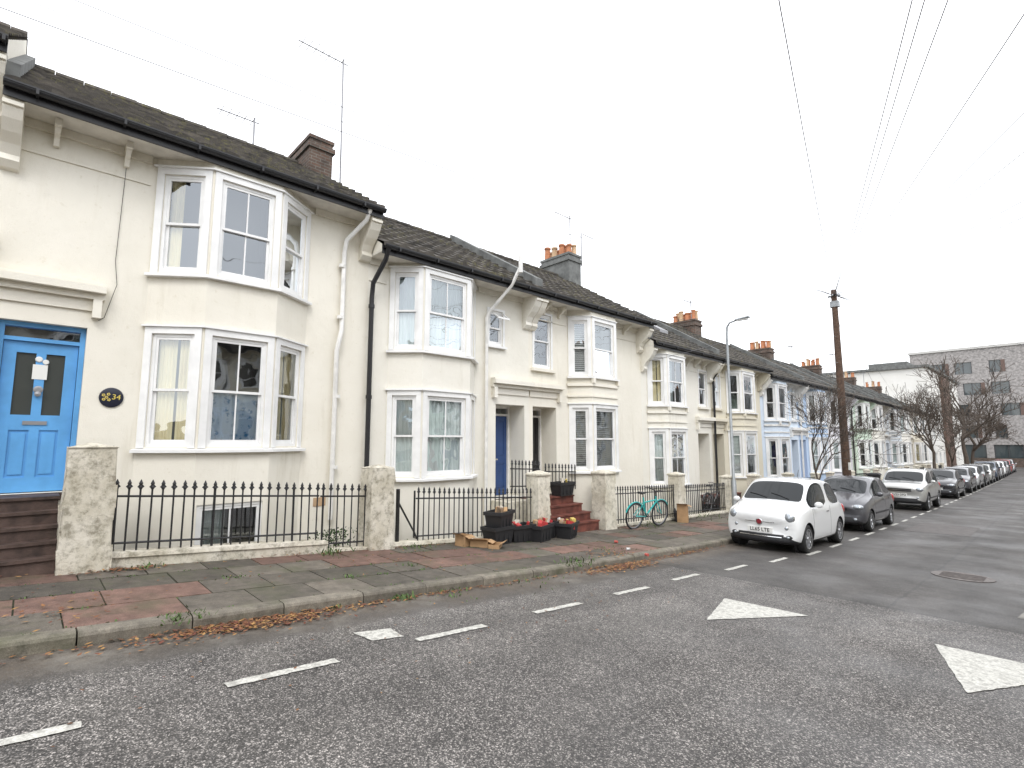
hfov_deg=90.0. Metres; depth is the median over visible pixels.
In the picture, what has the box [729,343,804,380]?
parapet
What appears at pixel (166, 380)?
curtains
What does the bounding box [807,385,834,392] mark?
fascia
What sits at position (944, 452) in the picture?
window frames
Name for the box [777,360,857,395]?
roof
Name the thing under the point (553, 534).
recycling box
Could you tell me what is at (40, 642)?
kerb
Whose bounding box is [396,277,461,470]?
net curtains
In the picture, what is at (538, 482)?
gate pillar
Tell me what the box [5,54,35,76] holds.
parapet
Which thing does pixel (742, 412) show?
window sills
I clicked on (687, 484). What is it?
window sills
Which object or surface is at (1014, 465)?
parked car
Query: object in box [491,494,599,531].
front steps
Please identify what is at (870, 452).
window glass
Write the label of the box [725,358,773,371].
gutter
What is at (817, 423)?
window sills
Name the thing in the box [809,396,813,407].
blinds
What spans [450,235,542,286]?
parapet
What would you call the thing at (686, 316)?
chimney pots
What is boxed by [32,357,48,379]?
notice
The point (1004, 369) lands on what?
bronze panels
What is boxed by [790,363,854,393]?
parapet
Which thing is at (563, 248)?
chimney pots
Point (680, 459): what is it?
blinds
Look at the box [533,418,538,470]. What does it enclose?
door leaf
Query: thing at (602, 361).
window glass
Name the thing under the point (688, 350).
gutter
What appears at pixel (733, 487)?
street lamp
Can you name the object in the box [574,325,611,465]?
blinds
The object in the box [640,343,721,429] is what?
mouldings
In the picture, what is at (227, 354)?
rooms
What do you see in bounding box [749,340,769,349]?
chimney pots
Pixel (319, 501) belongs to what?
air brick
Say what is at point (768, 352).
chimney stack
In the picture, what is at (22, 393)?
door glass
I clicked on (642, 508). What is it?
bicycle
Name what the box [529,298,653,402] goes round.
mouldings
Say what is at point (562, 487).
recycling box
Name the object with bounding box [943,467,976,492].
parked car
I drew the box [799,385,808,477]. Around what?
downpipe
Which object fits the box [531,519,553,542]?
recycling box
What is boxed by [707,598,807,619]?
road marking
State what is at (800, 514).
parked car
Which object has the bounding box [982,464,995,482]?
parked car
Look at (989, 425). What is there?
bare tree
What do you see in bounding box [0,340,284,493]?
side walls
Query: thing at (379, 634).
road marking
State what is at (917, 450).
curtains
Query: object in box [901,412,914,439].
mouldings
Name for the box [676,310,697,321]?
chimney pots
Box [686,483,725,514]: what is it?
iron railing
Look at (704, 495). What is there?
bicycle
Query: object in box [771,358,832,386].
parapet
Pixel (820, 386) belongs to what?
gutter
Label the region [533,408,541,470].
door frame
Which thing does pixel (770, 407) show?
rooms
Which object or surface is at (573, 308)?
soffit
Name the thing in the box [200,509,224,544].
net curtains
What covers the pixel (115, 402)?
plaque
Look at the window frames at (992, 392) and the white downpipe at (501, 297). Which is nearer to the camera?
the white downpipe at (501, 297)
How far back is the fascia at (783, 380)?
24.46 m
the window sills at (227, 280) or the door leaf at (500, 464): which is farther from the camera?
the door leaf at (500, 464)
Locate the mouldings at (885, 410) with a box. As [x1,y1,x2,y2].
[870,403,890,438]
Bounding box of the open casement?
[492,312,509,320]
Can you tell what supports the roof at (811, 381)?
on the side walls
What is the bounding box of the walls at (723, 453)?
[709,367,763,496]
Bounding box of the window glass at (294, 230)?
[284,210,301,291]
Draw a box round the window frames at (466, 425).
[385,267,506,477]
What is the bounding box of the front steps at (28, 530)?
[0,493,59,577]
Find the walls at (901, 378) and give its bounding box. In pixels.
[827,367,963,466]
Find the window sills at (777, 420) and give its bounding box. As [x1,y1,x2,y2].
[764,383,790,436]
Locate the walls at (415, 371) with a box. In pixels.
[362,263,528,540]
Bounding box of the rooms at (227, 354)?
[0,183,268,542]
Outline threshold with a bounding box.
[0,491,61,499]
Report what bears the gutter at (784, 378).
attached to the roof at (778, 372)
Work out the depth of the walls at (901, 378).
59.66 m
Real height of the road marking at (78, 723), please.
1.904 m
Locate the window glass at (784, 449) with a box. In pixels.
[780,390,787,456]
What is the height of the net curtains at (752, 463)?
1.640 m
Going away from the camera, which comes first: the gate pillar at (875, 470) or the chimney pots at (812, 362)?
the gate pillar at (875, 470)
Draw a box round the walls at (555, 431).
[528,310,644,522]
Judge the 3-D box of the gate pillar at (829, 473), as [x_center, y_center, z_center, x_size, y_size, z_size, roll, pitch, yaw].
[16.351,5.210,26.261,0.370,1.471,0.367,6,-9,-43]
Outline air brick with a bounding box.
[313,497,325,505]
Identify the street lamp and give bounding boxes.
[725,316,749,505]
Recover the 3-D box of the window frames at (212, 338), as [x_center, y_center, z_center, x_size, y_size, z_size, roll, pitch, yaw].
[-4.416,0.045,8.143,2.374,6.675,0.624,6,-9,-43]
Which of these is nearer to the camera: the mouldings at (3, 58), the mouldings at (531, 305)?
the mouldings at (3, 58)
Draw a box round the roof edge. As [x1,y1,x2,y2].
[822,361,959,384]
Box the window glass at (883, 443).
[879,409,884,463]
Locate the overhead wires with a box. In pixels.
[0,0,1023,408]
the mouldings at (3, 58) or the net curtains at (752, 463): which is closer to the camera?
the mouldings at (3, 58)
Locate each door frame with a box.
[0,319,86,446]
[496,406,509,494]
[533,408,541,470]
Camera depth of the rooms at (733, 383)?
21.34 m
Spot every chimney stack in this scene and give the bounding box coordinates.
[288,133,335,178]
[539,251,582,285]
[670,319,702,336]
[748,347,774,359]
[799,365,822,374]
[844,377,856,385]
[866,386,881,393]
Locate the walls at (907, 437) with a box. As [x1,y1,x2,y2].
[902,411,912,467]
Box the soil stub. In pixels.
[519,255,522,272]
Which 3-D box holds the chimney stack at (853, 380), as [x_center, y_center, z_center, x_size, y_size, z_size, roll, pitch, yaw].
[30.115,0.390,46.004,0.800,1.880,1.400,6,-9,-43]
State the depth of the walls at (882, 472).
36.62 m
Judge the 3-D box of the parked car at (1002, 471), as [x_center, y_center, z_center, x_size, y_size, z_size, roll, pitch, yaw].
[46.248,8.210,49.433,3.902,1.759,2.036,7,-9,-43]
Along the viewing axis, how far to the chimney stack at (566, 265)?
19.22 m
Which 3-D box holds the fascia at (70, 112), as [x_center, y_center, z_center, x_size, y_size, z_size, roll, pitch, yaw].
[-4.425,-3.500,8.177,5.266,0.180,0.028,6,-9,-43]
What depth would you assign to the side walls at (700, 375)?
20.31 m
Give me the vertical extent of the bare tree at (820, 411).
4.995 m
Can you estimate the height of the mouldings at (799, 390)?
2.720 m
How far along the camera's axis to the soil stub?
11.95 m
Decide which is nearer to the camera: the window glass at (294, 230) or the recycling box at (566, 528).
the window glass at (294, 230)
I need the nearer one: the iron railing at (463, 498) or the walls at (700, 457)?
the iron railing at (463, 498)
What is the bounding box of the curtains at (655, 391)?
[652,360,660,400]
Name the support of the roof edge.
on the walls at (901, 378)
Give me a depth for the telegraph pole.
21.24 m
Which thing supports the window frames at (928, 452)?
attached to the walls
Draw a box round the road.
[0,467,1023,767]
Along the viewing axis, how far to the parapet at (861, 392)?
37.27 m
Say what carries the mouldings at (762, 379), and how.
attached to the walls at (723, 453)
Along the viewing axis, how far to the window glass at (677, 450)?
17.16 m
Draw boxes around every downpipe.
[328,208,371,519]
[364,248,390,466]
[484,267,518,524]
[712,360,724,490]
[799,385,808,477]
[851,398,858,473]
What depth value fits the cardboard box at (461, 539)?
9.51 m
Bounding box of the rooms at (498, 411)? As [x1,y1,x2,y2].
[490,314,500,413]
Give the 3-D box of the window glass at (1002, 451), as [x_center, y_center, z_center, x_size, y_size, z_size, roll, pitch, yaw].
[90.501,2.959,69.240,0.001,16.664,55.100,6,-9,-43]
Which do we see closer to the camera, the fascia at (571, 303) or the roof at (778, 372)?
the fascia at (571, 303)
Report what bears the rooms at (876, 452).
attached to the side walls
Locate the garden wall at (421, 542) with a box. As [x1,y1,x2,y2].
[394,535,483,547]
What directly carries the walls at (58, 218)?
on the ground
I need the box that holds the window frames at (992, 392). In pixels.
[936,360,1023,457]
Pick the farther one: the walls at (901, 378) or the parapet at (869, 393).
the walls at (901, 378)
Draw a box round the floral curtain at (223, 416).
[210,393,257,439]
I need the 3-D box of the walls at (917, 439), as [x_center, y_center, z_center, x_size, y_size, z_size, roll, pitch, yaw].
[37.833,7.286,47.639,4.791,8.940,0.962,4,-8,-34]
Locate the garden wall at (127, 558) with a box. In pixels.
[111,538,327,567]
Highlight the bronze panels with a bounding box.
[945,359,1023,437]
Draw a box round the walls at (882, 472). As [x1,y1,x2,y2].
[872,404,887,477]
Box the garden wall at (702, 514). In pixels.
[689,510,728,517]
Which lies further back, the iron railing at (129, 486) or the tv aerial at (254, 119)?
the tv aerial at (254, 119)
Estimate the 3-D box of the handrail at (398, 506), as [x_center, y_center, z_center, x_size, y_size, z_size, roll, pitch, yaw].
[-1.846,2.654,9.665,0.251,1.409,1.146,-2,-7,14]
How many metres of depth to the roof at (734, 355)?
23.27 m
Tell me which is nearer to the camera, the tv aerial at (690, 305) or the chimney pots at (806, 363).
the tv aerial at (690, 305)
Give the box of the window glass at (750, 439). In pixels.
[714,376,754,467]
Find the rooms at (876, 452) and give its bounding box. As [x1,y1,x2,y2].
[872,420,878,464]
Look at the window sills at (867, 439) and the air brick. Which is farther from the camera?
the window sills at (867, 439)
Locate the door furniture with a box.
[22,386,46,424]
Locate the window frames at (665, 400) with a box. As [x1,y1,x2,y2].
[647,354,707,484]
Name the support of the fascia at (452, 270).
attached to the soffit at (378, 254)
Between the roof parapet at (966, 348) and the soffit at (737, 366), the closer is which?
the soffit at (737, 366)
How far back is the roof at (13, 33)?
8.40 m
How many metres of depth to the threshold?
6.72 m
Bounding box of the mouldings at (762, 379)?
[710,363,770,429]
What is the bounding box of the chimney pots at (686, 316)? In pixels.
[673,310,694,321]
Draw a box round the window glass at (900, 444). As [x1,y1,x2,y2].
[897,414,901,462]
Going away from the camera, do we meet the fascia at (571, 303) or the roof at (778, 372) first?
the fascia at (571, 303)
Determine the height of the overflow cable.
2.353 m
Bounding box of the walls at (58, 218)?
[0,126,368,548]
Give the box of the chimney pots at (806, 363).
[804,358,819,365]
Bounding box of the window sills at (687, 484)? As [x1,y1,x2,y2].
[647,353,691,486]
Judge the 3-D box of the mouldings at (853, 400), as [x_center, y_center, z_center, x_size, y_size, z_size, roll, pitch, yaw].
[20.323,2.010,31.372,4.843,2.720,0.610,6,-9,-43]
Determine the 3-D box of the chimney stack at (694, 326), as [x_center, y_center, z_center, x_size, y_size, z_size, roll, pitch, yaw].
[8.937,-2.252,26.218,0.800,1.880,1.400,6,-9,-43]
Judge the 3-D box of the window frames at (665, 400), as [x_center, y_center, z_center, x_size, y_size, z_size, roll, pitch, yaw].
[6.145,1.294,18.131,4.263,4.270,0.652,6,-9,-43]
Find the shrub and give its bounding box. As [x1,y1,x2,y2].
[309,527,356,546]
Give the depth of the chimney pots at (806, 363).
39.50 m
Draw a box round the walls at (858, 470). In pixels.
[849,400,873,475]
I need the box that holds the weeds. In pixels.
[10,513,721,633]
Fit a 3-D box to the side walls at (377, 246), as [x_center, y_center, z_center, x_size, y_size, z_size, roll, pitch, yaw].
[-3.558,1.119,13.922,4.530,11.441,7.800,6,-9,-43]
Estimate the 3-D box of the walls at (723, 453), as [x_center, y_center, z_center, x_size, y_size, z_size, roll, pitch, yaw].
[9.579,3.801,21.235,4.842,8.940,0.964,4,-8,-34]
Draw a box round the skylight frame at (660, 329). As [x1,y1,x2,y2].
[654,325,667,333]
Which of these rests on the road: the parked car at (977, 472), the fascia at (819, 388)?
the parked car at (977, 472)
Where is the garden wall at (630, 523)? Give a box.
[617,517,674,527]
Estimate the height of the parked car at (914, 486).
1.908 m
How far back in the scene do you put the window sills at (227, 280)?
7.90 m
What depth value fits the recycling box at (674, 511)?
15.05 m
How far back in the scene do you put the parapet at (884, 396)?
47.90 m
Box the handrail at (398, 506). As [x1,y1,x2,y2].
[395,489,416,541]
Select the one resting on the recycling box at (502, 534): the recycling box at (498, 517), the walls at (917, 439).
the recycling box at (498, 517)
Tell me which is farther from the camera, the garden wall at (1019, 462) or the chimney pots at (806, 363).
the garden wall at (1019, 462)
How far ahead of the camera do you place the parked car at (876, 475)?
30.39 m
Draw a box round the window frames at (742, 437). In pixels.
[712,371,759,476]
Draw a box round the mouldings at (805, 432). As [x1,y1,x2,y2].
[799,388,832,436]
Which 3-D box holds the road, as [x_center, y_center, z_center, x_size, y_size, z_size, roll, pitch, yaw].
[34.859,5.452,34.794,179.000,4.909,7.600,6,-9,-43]
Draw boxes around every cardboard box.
[453,533,474,546]
[469,538,495,547]
[488,540,505,548]
[677,504,691,522]
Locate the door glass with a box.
[10,352,65,415]
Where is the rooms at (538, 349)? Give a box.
[534,318,605,464]
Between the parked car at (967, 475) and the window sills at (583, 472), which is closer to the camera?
the window sills at (583, 472)
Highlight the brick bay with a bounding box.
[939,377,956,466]
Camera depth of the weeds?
6.51 m
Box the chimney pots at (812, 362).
[801,358,818,365]
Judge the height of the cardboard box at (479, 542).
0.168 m
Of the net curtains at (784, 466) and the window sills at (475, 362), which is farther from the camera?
the net curtains at (784, 466)
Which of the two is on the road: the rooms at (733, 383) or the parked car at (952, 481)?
the parked car at (952, 481)
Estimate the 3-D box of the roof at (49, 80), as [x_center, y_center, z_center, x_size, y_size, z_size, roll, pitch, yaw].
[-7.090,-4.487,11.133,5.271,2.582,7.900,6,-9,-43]
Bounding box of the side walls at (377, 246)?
[372,241,504,413]
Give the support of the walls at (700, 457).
on the ground
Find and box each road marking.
[0,479,1002,745]
[353,628,401,639]
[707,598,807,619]
[935,644,1023,692]
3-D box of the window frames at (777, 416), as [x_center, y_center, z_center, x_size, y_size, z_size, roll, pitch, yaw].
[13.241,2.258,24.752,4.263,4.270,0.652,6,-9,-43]
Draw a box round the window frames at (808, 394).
[798,392,830,471]
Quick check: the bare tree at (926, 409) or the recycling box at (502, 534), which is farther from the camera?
the bare tree at (926, 409)
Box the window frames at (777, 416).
[763,384,796,476]
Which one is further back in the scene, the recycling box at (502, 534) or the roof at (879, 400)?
the roof at (879, 400)
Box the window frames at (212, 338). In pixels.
[135,167,310,544]
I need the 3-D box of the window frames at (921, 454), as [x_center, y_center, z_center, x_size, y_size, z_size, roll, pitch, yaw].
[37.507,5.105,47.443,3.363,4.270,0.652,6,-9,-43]
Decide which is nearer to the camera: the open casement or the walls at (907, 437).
the open casement
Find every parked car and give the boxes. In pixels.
[728,470,844,552]
[823,475,893,531]
[866,473,880,478]
[882,467,940,510]
[928,468,964,498]
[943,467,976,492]
[953,465,984,488]
[962,464,989,485]
[974,460,1000,480]
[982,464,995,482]
[992,460,1011,474]
[995,460,1007,476]
[996,458,1013,473]
[997,462,1004,478]
[1006,459,1016,471]
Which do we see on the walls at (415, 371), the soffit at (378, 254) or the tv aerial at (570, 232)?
the soffit at (378, 254)
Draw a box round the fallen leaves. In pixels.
[1,525,721,746]
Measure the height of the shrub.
0.443 m
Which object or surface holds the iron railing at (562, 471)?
on the front steps at (566, 507)
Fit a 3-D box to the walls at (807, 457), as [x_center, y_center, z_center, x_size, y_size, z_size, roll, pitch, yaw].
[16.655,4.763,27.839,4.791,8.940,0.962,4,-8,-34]
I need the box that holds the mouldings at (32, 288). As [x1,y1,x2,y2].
[0,95,382,319]
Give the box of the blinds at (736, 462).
[733,437,740,472]
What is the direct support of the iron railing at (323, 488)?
on the garden wall at (357, 547)
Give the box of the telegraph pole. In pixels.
[828,289,851,474]
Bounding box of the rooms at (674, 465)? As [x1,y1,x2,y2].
[656,362,678,471]
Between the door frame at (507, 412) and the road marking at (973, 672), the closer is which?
the road marking at (973, 672)
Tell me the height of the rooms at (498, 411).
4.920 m
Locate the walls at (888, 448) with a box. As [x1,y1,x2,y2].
[884,408,903,466]
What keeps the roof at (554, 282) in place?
on the side walls at (543, 348)
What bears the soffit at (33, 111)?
on the walls at (58, 218)
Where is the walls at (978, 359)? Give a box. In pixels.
[909,344,1023,463]
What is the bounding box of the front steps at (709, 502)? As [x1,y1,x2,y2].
[702,493,719,511]
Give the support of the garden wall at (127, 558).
on the ground
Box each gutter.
[0,32,7,45]
[3,76,386,213]
[383,243,546,293]
[546,290,657,325]
[655,341,725,360]
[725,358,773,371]
[772,375,809,384]
[809,384,835,389]
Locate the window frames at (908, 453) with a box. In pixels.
[901,415,912,463]
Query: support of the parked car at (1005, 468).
on the road
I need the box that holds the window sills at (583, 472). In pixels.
[567,316,621,473]
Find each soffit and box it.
[25,102,365,221]
[372,249,532,297]
[548,299,645,328]
[644,344,714,361]
[724,363,763,373]
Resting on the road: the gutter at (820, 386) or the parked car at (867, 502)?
the parked car at (867, 502)
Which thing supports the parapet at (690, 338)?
on the roof at (734, 355)
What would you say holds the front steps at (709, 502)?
on the pavement
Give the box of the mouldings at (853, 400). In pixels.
[827,397,856,436]
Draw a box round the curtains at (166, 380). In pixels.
[154,182,292,439]
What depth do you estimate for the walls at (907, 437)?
43.24 m
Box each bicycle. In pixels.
[625,487,667,528]
[702,482,719,511]
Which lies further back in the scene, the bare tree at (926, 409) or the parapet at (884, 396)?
the parapet at (884, 396)
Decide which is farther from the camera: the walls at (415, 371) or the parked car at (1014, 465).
the parked car at (1014, 465)
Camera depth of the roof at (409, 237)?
12.57 m
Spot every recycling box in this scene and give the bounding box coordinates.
[480,524,515,544]
[483,506,514,527]
[512,519,535,542]
[530,517,558,537]
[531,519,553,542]
[550,478,575,495]
[554,517,579,539]
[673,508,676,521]
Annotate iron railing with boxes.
[111,479,319,551]
[320,483,366,547]
[415,487,531,540]
[510,460,539,490]
[544,463,575,488]
[615,485,674,523]
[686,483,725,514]
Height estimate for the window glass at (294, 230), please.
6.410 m
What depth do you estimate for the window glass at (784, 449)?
23.81 m
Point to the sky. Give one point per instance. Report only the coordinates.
(680, 119)
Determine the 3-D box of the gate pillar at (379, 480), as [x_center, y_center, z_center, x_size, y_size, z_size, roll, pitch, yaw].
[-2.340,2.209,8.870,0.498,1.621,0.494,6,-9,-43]
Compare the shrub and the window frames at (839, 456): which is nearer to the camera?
the shrub
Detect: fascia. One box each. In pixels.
[0,41,7,52]
[2,85,383,218]
[382,244,543,297]
[543,293,653,328]
[654,341,721,362]
[722,361,770,373]
[771,375,806,386]
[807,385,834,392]
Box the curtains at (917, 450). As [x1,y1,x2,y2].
[916,445,919,460]
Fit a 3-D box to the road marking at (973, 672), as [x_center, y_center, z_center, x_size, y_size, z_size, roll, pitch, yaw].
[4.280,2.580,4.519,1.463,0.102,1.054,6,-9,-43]
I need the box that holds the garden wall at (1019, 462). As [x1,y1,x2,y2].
[974,458,1023,466]
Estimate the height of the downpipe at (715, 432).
5.725 m
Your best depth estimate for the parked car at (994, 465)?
45.32 m
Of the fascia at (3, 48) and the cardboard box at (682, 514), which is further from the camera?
the cardboard box at (682, 514)
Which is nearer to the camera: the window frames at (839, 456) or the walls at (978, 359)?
the window frames at (839, 456)
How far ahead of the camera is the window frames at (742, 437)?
20.94 m
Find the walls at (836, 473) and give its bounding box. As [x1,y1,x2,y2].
[827,404,852,474]
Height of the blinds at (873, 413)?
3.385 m
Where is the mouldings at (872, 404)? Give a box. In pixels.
[851,400,874,439]
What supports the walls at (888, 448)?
on the ground
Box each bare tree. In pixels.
[783,376,906,479]
[878,383,970,467]
[910,355,1023,463]
[915,404,989,466]
[941,385,1022,463]
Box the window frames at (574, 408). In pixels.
[532,313,618,470]
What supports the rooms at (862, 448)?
attached to the side walls
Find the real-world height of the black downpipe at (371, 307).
5.722 m
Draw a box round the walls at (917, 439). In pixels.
[910,419,925,466]
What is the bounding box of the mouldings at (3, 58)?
[0,51,6,127]
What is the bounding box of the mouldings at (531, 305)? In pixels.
[369,258,542,397]
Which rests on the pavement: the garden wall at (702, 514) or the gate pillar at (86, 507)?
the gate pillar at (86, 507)
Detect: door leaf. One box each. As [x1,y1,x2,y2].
[0,339,78,492]
[495,416,505,494]
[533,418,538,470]
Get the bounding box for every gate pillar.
[54,442,118,575]
[358,464,395,550]
[526,470,550,521]
[591,469,616,529]
[667,472,685,516]
[719,474,731,510]
[746,473,759,487]
[781,472,793,476]
[810,472,819,478]
[825,471,834,477]
[872,468,879,472]
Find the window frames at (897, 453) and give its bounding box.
[884,411,903,464]
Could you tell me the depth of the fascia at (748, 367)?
21.36 m
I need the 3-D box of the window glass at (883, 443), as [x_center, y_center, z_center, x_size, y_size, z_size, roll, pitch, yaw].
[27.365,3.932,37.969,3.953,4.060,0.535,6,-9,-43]
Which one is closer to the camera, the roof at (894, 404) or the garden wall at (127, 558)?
the garden wall at (127, 558)
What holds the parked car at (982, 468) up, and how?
on the road
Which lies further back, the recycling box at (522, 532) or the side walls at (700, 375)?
the side walls at (700, 375)
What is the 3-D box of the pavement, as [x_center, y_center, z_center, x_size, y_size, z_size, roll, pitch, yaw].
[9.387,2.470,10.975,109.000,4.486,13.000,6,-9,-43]
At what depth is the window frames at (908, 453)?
43.18 m
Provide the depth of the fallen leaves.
5.01 m
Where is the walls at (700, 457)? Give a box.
[640,349,713,518]
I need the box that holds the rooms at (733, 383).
[730,376,748,472]
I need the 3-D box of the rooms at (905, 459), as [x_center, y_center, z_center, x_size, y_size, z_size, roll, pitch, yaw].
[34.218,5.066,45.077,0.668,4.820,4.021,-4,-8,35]
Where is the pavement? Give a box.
[0,513,730,636]
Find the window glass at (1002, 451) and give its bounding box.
[931,360,1023,462]
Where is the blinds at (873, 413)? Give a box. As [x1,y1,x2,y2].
[871,409,875,419]
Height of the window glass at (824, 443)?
4.060 m
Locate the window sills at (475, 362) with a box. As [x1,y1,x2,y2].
[385,266,478,481]
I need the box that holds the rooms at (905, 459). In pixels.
[903,444,906,461]
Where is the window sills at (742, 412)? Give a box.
[725,370,761,477]
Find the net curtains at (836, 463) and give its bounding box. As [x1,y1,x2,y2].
[833,443,838,468]
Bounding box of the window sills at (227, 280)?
[129,164,314,452]
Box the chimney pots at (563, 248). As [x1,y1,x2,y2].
[544,244,571,258]
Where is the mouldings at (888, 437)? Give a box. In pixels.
[884,409,903,440]
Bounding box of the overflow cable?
[98,168,126,320]
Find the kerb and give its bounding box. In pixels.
[0,536,734,658]
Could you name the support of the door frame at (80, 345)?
attached to the walls at (58, 218)
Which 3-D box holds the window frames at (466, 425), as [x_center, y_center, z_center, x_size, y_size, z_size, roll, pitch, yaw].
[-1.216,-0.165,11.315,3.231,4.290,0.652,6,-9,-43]
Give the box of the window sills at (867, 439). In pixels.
[858,403,875,468]
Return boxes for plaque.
[99,388,123,406]
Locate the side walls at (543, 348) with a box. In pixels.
[533,319,609,465]
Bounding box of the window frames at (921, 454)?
[910,416,925,461]
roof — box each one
[0,21,27,54]
[4,64,384,219]
[377,216,544,288]
[478,247,654,321]
[651,325,722,356]
[653,318,771,369]
[708,339,807,382]
[746,350,833,388]
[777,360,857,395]
[801,367,875,399]
[823,374,890,403]
[845,381,899,405]
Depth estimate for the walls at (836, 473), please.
30.02 m
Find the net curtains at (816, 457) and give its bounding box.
[812,441,826,469]
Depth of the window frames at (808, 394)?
27.45 m
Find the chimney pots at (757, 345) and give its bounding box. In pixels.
[753,340,771,348]
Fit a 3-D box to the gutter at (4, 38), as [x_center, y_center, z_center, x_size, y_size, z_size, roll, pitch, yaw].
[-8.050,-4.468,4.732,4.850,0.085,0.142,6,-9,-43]
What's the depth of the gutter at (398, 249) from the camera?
11.01 m
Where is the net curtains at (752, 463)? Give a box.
[751,455,753,471]
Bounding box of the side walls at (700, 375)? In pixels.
[645,339,702,403]
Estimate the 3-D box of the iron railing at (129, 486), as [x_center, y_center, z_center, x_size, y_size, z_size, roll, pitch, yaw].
[-4.050,1.833,7.291,2.666,1.075,0.045,6,-9,-43]
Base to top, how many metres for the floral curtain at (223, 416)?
0.793 m
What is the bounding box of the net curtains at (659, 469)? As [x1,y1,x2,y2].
[654,361,672,480]
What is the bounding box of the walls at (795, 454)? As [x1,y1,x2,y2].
[759,380,800,476]
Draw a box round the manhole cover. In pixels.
[931,571,995,582]
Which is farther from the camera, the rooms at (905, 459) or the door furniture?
the rooms at (905, 459)
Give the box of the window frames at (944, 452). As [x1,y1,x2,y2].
[930,401,961,463]
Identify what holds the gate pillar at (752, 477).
on the pavement
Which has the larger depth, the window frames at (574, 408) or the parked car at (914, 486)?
the parked car at (914, 486)
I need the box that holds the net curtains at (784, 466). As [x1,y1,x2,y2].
[769,389,786,474]
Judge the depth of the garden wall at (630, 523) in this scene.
14.28 m
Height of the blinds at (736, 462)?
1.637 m
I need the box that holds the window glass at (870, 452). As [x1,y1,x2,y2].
[850,406,871,455]
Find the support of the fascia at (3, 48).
attached to the roof at (13, 33)
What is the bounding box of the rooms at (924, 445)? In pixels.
[922,420,926,460]
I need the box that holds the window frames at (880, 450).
[870,406,886,466]
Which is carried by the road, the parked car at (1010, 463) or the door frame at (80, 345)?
the parked car at (1010, 463)
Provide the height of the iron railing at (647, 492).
1.117 m
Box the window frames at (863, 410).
[850,403,873,467]
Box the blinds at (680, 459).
[672,458,682,472]
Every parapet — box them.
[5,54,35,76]
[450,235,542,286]
[633,310,719,354]
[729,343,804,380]
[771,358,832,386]
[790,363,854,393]
[820,373,873,398]
[832,376,888,402]
[855,384,901,405]
[862,386,912,407]
[907,342,1023,355]
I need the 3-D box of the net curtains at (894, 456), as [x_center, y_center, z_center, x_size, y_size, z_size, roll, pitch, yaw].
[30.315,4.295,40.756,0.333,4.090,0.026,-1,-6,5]
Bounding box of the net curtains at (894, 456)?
[890,415,896,462]
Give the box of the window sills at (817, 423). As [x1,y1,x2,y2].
[807,391,827,472]
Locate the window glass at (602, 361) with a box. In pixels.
[595,350,609,374]
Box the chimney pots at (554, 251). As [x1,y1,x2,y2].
[550,244,576,256]
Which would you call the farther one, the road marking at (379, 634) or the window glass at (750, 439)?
the window glass at (750, 439)
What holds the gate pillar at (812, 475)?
on the pavement
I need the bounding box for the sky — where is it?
[0,0,1023,372]
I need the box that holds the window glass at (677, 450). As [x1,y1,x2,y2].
[672,379,683,472]
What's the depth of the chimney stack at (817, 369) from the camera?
39.00 m
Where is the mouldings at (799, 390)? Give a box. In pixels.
[759,376,806,436]
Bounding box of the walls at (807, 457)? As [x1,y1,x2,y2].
[797,389,829,480]
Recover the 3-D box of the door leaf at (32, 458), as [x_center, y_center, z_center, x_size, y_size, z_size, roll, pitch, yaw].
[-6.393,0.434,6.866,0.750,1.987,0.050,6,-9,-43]
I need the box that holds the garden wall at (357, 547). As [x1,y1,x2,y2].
[327,545,366,551]
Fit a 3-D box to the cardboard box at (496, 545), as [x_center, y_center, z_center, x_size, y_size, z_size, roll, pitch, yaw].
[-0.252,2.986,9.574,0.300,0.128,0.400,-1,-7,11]
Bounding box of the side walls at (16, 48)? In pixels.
[8,39,26,58]
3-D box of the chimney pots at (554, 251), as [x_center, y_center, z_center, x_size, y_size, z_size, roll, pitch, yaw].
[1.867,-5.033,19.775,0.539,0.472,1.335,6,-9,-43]
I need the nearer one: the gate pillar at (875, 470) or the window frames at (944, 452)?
the gate pillar at (875, 470)
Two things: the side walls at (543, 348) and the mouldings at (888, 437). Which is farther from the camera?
the mouldings at (888, 437)
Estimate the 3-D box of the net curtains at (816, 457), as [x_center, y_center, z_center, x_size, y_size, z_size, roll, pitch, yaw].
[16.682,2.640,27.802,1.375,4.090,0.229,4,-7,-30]
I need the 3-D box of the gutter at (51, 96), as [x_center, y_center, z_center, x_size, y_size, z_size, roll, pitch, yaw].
[-4.368,-3.534,8.120,5.270,0.085,0.142,6,-9,-43]
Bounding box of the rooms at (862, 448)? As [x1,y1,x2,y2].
[858,406,864,465]
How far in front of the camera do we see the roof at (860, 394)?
36.32 m
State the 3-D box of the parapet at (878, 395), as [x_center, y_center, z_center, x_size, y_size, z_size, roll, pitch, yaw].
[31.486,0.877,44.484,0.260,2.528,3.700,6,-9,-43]
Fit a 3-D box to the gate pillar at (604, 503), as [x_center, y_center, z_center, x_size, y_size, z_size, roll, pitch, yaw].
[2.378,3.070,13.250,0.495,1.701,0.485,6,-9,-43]
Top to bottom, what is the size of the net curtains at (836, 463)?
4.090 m
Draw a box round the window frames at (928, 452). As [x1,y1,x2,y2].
[924,420,931,461]
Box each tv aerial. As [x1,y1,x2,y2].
[216,36,347,182]
[551,211,595,265]
[681,299,692,318]
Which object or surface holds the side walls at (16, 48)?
on the ground
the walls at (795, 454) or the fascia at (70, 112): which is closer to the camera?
the fascia at (70, 112)
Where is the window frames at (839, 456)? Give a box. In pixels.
[828,400,848,470]
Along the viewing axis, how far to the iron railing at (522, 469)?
12.01 m
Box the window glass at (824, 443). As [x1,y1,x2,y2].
[819,396,826,454]
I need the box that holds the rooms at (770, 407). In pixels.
[766,388,776,474]

